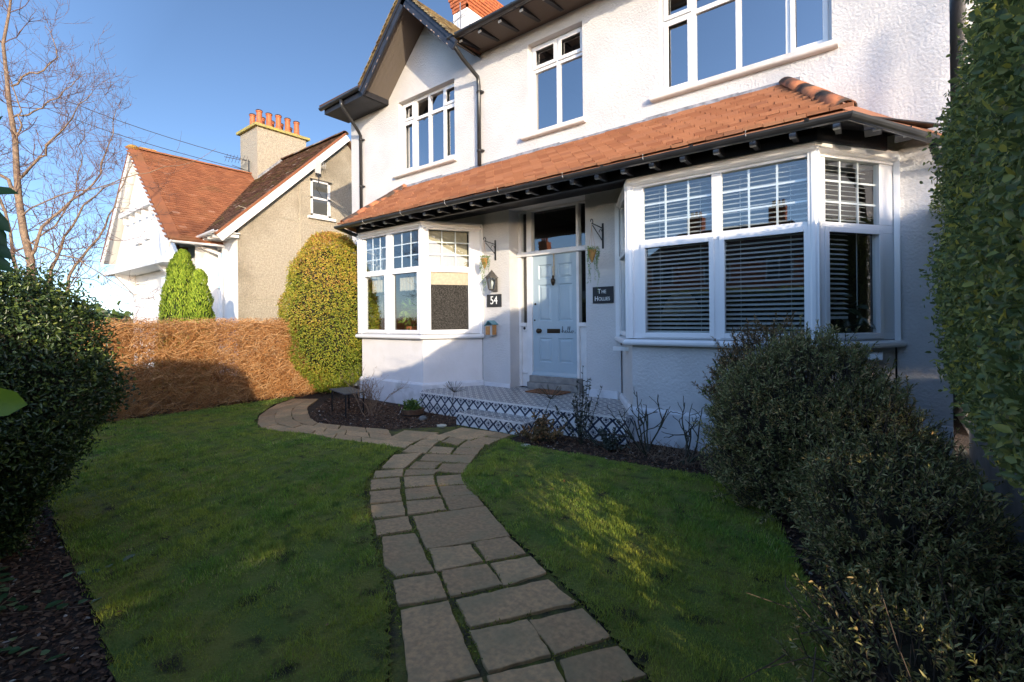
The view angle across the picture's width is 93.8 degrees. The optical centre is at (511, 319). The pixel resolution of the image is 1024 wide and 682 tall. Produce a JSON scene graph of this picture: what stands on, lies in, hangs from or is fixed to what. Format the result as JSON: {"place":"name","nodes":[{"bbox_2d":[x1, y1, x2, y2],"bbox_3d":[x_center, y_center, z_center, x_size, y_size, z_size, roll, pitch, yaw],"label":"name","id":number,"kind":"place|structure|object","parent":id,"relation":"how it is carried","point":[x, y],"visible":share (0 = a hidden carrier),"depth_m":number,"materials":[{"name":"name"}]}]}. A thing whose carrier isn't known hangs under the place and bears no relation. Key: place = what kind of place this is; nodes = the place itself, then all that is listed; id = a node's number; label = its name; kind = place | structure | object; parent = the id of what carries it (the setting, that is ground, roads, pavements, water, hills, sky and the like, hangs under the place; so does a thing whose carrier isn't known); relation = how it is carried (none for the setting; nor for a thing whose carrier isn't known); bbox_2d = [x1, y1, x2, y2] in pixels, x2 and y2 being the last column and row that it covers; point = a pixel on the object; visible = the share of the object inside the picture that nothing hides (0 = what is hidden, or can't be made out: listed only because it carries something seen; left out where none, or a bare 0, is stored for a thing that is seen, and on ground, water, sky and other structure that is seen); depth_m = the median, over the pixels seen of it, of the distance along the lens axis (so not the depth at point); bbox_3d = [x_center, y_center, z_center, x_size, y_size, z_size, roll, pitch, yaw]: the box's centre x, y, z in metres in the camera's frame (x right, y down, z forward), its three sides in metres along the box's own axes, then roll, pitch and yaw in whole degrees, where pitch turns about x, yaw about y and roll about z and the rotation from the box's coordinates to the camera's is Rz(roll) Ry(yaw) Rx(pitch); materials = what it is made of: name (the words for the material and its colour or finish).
{"place":"outdoors","nodes":[
{"label":"outdoors","id":0,"kind":"place"},
{"bbox_2d":[0,116,27,415],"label":"laurel sprig","id":1,"kind":"object","parent":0,"point":[11,402],"visible":1,"depth_m":0.62,"materials":[{"name":"green plant"}]},
{"bbox_2d":[100,109,351,375],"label":"neighbour house","id":2,"kind":"structure","parent":0,"point":[265,218],"depth_m":13.65,"materials":[{"name":"white paint"}]},
{"bbox_2d":[0,89,242,169],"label":"overhead cable","id":3,"kind":"object","parent":2,"relation":"attached to","point":[136,140],"visible":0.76,"depth_m":15.96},
{"bbox_2d":[0,71,244,159],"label":"overhead cable","id":4,"kind":"object","parent":2,"relation":"attached to","point":[129,124],"visible":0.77,"depth_m":15.99,"materials":[{"name":"black rubber"}]},
{"bbox_2d":[158,276,166,312],"bbox_3d":[-9.977,-0.724,13.810,0.870,1.060,0.130,-1,0,38],"label":"window","id":5,"kind":"structure","parent":2,"relation":"in","point":[162,277],"depth_m":14.02,"materials":[{"name":"white glass"}]},
{"bbox_2d":[224,154,249,173],"bbox_3d":[-9.326,-5.178,16.280,0.765,0.734,0.226,-1,0,-28],"label":"tv aerial","id":6,"kind":"object","parent":2,"relation":"attached to","point":[238,162],"visible":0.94,"depth_m":16.32,"materials":[{"name":"silver metal"}]},
{"bbox_2d":[315,159,323,197],"bbox_3d":[-5.553,-4.044,13.823,0.205,1.005,0.343,-1,0,38],"label":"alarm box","id":7,"kind":"object","parent":2,"relation":"attached to","point":[318,163],"visible":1,"depth_m":13.69,"materials":[{"name":"paint"}]},
{"bbox_2d":[307,178,335,221],"bbox_3d":[-5.541,-3.464,13.956,0.120,1.145,0.840,-1,0,38],"label":"window","id":8,"kind":"structure","parent":2,"relation":"in","point":[320,207],"depth_m":13.94,"materials":[{"name":"white glass"}]},
{"bbox_2d":[0,0,514,317],"label":"sky","id":9,"kind":"structure","parent":0,"point":[200,68],"materials":[{"name":"blue"}]},
{"bbox_2d":[38,396,839,681],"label":"lawn","id":10,"kind":"structure","parent":0,"point":[237,633],"depth_m":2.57,"materials":[{"name":"green plant"}]},
{"bbox_2d":[257,399,648,681],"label":"path","id":11,"kind":"structure","parent":0,"point":[436,649],"depth_m":2.55,"materials":[{"name":"brown stone"}]},
{"bbox_2d":[363,425,644,681],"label":"moss","id":12,"kind":"object","parent":11,"relation":"on","point":[397,614],"visible":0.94,"depth_m":2.72,"materials":[{"name":"green plant"}]},
{"bbox_2d":[0,385,1023,681],"bbox_3d":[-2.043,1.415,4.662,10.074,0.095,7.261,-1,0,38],"label":"bark mulch","id":13,"kind":"object","parent":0,"point":[70,666],"visible":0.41,"depth_m":2.57,"materials":[{"name":"brown wood"}]},
{"bbox_2d":[0,554,134,662],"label":"ivy","id":14,"kind":"object","parent":13,"relation":"on","point":[23,607],"visible":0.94,"depth_m":2.34,"materials":[{"name":"green plant"}]},
{"bbox_2d":[0,251,140,558],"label":"holly hedge","id":15,"kind":"object","parent":13,"relation":"on","point":[40,368],"visible":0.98,"depth_m":2.76,"materials":[{"name":"green plant"}]},
{"bbox_2d":[46,316,331,422],"bbox_3d":[-5.048,0.699,7.845,0.943,1.521,4.601,-1,0,38],"label":"beech hedge","id":16,"kind":"object","parent":13,"relation":"on","point":[186,388],"visible":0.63,"depth_m":7.73,"materials":[{"name":"brown plant"}]},
{"bbox_2d":[275,230,382,392],"bbox_3d":[-3.556,-0.157,9.403,2.049,3.192,1.924,-1,0,38],"label":"round bush","id":17,"kind":"object","parent":13,"relation":"on","point":[321,295],"visible":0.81,"depth_m":8.79,"materials":[{"name":"green plant"}]},
{"bbox_2d":[329,387,363,417],"bbox_3d":[-2.490,1.248,7.250,0.320,0.352,0.680,-1,0,-38],"label":"garden table","id":18,"kind":"object","parent":13,"relation":"on","point":[343,391],"visible":0.9,"depth_m":7.21,"materials":[{"name":"black metal"}]},
{"bbox_2d":[341,364,409,416],"bbox_3d":[-1.982,1.025,7.090,1.019,0.796,0.634,-1,0,-9],"label":"hydrangea","id":19,"kind":"object","parent":13,"relation":"on","point":[370,397],"visible":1,"depth_m":7.02,"materials":[{"name":"brown plant"}]},
{"bbox_2d":[398,398,424,417],"bbox_3d":[-1.460,1.283,6.973,0.377,0.262,0.335,-1,0,-3],"label":"half barrel planter","id":20,"kind":"object","parent":13,"relation":"on","point":[412,409],"visible":1,"depth_m":6.90,"materials":[{"name":"brown wood"}]},
{"bbox_2d":[419,415,426,420],"bbox_3d":[-1.250,1.381,6.721,0.116,0.062,0.116,-1,0,38],"label":"garden stone","id":21,"kind":"object","parent":13,"relation":"on","point":[422,417],"visible":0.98,"depth_m":6.68,"materials":[{"name":"grey stone"}]},
{"bbox_2d":[445,381,465,423],"bbox_3d":[-0.764,1.122,6.483,0.298,0.574,0.299,-1,0,38],"label":"allium seedhead","id":22,"kind":"object","parent":13,"relation":"on","point":[456,390],"visible":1,"depth_m":6.46,"materials":[{"name":"plant"}]},
{"bbox_2d":[510,411,567,443],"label":"shrub","id":23,"kind":"object","parent":13,"relation":"on","point":[543,429],"visible":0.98,"depth_m":5.42,"materials":[{"name":"brown plant"}]},
{"bbox_2d":[536,384,563,430],"bbox_3d":[0.437,1.068,5.387,0.331,0.659,0.337,-1,0,-16],"label":"allium seedhead","id":24,"kind":"object","parent":13,"relation":"on","point":[550,398],"visible":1,"depth_m":5.39,"materials":[{"name":"brown plant"}]},
{"bbox_2d":[555,366,602,443],"bbox_3d":[0.777,0.958,5.379,0.581,0.903,0.464,-1,0,-40],"label":"young holly","id":25,"kind":"object","parent":13,"relation":"on","point":[580,420],"visible":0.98,"depth_m":5.32,"materials":[{"name":"green plant"}]},
{"bbox_2d":[581,424,629,450],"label":"shrub","id":26,"kind":"object","parent":13,"relation":"on","point":[610,443],"visible":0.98,"depth_m":5.06,"materials":[{"name":"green plant"}]},
{"bbox_2d":[594,390,679,456],"bbox_3d":[1.245,1.052,4.943,0.828,0.684,0.859,-1,0,38],"label":"rose bush","id":27,"kind":"object","parent":13,"relation":"on","point":[647,447],"visible":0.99,"depth_m":4.95,"materials":[{"name":"brown plant"}]},
{"bbox_2d":[612,435,719,472],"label":"dead stems","id":28,"kind":"object","parent":13,"relation":"on","point":[676,450],"visible":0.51,"depth_m":4.80,"materials":[{"name":"brown plant"}]},
{"bbox_2d":[661,396,731,465],"bbox_3d":[1.730,1.058,4.522,0.605,0.661,0.925,-1,0,23],"label":"rose bush","id":29,"kind":"object","parent":13,"relation":"on","point":[687,447],"visible":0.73,"depth_m":4.57,"materials":[{"name":"brown plant"}]},
{"bbox_2d":[701,352,751,466],"bbox_3d":[2.064,0.831,4.386,0.612,1.077,0.666,-1,0,38],"label":"euonymus shrub","id":30,"kind":"object","parent":13,"relation":"on","point":[709,382],"visible":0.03,"depth_m":4.39,"materials":[{"name":"green plant"}]},
{"bbox_2d":[691,311,834,471],"bbox_3d":[2.193,0.700,4.157,1.118,1.543,1.129,-1,0,38],"label":"bronze shrub","id":31,"kind":"object","parent":13,"relation":"on","point":[749,343],"visible":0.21,"depth_m":4.16,"materials":[{"name":"brown plant"}]},
{"bbox_2d":[692,316,1023,681],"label":"hebe shrub","id":32,"kind":"object","parent":13,"relation":"on","point":[867,465],"visible":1,"depth_m":2.37,"materials":[{"name":"green plant"}]},
{"bbox_2d":[919,0,1023,502],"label":"privet hedge","id":33,"kind":"object","parent":13,"relation":"on","point":[978,194],"visible":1,"depth_m":1.23,"materials":[{"name":"green plant"}]},
{"bbox_2d":[958,421,1023,600],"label":"boundary wall","id":34,"kind":"structure","parent":13,"relation":"on","point":[975,454],"depth_m":3.00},
{"bbox_2d":[81,343,954,415],"bbox_3d":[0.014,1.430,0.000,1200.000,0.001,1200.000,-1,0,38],"label":"ground","id":35,"kind":"structure","parent":0,"point":[214,391],"depth_m":9.93,"materials":[{"name":"brown soil"}]},
{"bbox_2d":[35,300,132,342],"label":"trees","id":36,"kind":"object","parent":35,"relation":"on","point":[118,314],"visible":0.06,"depth_m":36.97,"materials":[{"name":"green plant"}]},
{"bbox_2d":[0,0,214,337],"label":"bare tree","id":37,"kind":"object","parent":35,"relation":"on","point":[29,251],"visible":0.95,"depth_m":7.12,"materials":[{"name":"brown plant"}]},
{"bbox_2d":[153,248,218,390],"bbox_3d":[-6.763,-0.011,9.932,1.366,2.952,1.068,-1,0,38],"label":"conifer","id":38,"kind":"object","parent":35,"relation":"on","point":[183,294],"visible":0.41,"depth_m":9.74,"materials":[{"name":"green plant"}]},
{"bbox_2d":[318,0,953,464],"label":"white house","id":39,"kind":"structure","parent":35,"relation":"on","point":[730,164],"depth_m":6.62,"materials":[{"name":"paint"}]},
{"bbox_2d":[398,298,416,329],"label":"house plant","id":40,"kind":"object","parent":39,"relation":"on","point":[409,318],"visible":0.83,"depth_m":8.41,"materials":[{"name":"green plant"}]},
{"bbox_2d":[355,220,483,338],"bbox_3d":[-1.846,-0.626,8.532,2.839,1.908,1.002,-1,0,38],"label":"bay window","id":41,"kind":"structure","parent":39,"relation":"in","point":[450,293],"depth_m":7.98,"materials":[{"name":"white wood"}]},
{"bbox_2d":[392,83,456,178],"bbox_3d":[-1.605,-3.507,8.965,1.700,1.475,0.255,-1,0,38],"label":"window","id":42,"kind":"structure","parent":39,"relation":"in","point":[414,120],"depth_m":9.02,"materials":[{"name":"white wood"}]},
{"bbox_2d":[452,2,468,28],"bbox_3d":[-1.293,-7.138,12.227,0.654,1.900,0.305,-1,0,38],"label":"tv aerial","id":43,"kind":"object","parent":39,"relation":"attached to","point":[460,16],"visible":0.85,"depth_m":12.23,"materials":[{"name":"metal"}]},
{"bbox_2d":[483,237,495,259],"bbox_3d":[-0.364,-1.139,7.757,0.022,0.346,0.306,-1,0,38],"label":"hanging bracket","id":44,"kind":"object","parent":39,"relation":"attached to","point":[494,243],"visible":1,"depth_m":7.85,"materials":[{"name":"black metal"}]},
{"bbox_2d":[479,241,490,289],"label":"hanging plant","id":45,"kind":"object","parent":44,"relation":"hanging from","point":[484,260],"visible":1,"depth_m":7.64,"materials":[{"name":"green plant"}]},
{"bbox_2d":[484,320,497,335],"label":"insect house","id":46,"kind":"structure","parent":39,"relation":"attached to","point":[491,330],"depth_m":7.80,"materials":[{"name":"paint"}]},
{"bbox_2d":[485,270,497,291],"bbox_3d":[-0.304,-0.619,7.737,0.230,0.357,0.270,-1,0,38],"label":"wall lantern","id":47,"kind":"object","parent":39,"relation":"attached to","point":[494,280],"depth_m":7.69,"materials":[{"name":"grey metal"}]},
{"bbox_2d":[487,294,501,306],"bbox_3d":[-0.294,-0.306,7.884,0.306,0.207,0.022,-1,0,38],"label":"number sign","id":48,"kind":"object","parent":39,"relation":"attached to","point":[494,300],"visible":1,"depth_m":7.87,"materials":[{"name":"stone"}]},
{"bbox_2d":[525,388,570,395],"bbox_3d":[0.539,1.089,7.188,0.600,0.018,0.350,-1,0,38],"label":"doormat","id":49,"kind":"object","parent":39,"relation":"on","point":[547,392],"visible":0.88,"depth_m":7.15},
{"bbox_2d":[520,26,586,140],"bbox_3d":[0.640,-3.529,7.198,1.125,1.475,0.255,-1,0,38],"label":"window","id":50,"kind":"structure","parent":39,"relation":"in","point":[559,59],"depth_m":7.24,"materials":[{"name":"white wood"}]},
{"bbox_2d":[532,252,576,377],"bbox_3d":[0.646,-0.064,7.470,0.825,1.915,0.096,-1,0,38],"label":"door","id":51,"kind":"structure","parent":39,"relation":"in","point":[554,275],"depth_m":7.48,"materials":[{"name":"blue paint"}]},
{"bbox_2d":[590,219,603,248],"bbox_3d":[1.157,-1.164,6.528,0.022,0.366,0.356,-1,0,38],"label":"hanging bracket","id":52,"kind":"object","parent":39,"relation":"attached to","point":[602,230],"visible":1,"depth_m":6.65,"materials":[{"name":"black metal"}]},
{"bbox_2d":[586,223,599,287],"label":"hanging plant","id":53,"kind":"object","parent":52,"relation":"hanging from","point":[592,251],"visible":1,"depth_m":6.39,"materials":[{"name":"green plant"}]},
{"bbox_2d":[593,286,613,303],"bbox_3d":[1.264,-0.337,6.658,0.315,0.230,0.022,-1,0,38],"label":"name sign","id":54,"kind":"object","parent":39,"relation":"attached to","point":[605,294],"visible":1,"depth_m":6.64,"materials":[{"name":"stone"}]},
{"bbox_2d":[662,294,700,330],"bbox_3d":[2.024,0.006,5.724,0.436,0.650,0.436,-1,0,38],"label":"table lamp","id":55,"kind":"object","parent":39,"relation":"on","point":[685,299],"visible":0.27,"depth_m":5.59,"materials":[{"name":"grey metal"}]},
{"bbox_2d":[650,0,838,102],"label":"window","id":56,"kind":"structure","parent":39,"relation":"in","point":[690,14],"depth_m":5.69,"materials":[{"name":"white wood"}]},
{"bbox_2d":[614,141,906,349],"bbox_3d":[2.333,-0.667,5.245,3.070,1.908,1.007,-1,0,38],"label":"bay window","id":57,"kind":"structure","parent":39,"relation":"in","point":[631,246],"depth_m":4.72,"materials":[{"name":"white wood"}]},
{"bbox_2d":[802,293,875,340],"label":"orchid plant","id":58,"kind":"object","parent":39,"relation":"on","point":[860,321],"visible":0.32,"depth_m":4.70,"materials":[{"name":"green plant"}]},
{"bbox_2d":[949,0,979,433],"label":"neighbour","id":59,"kind":"structure","parent":35,"relation":"on","point":[957,8],"depth_m":6.35,"materials":[{"name":"white paint"}]},
{"bbox_2d":[117,408,1023,681],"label":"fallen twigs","id":60,"kind":"object","parent":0,"point":[815,658],"depth_m":1.82,"materials":[{"name":"brown wood"}]},
{"bbox_2d":[462,440,839,681],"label":"lawn","id":61,"kind":"structure","parent":0,"point":[674,622],"depth_m":2.56,"materials":[{"name":"green plant"}]}
]}

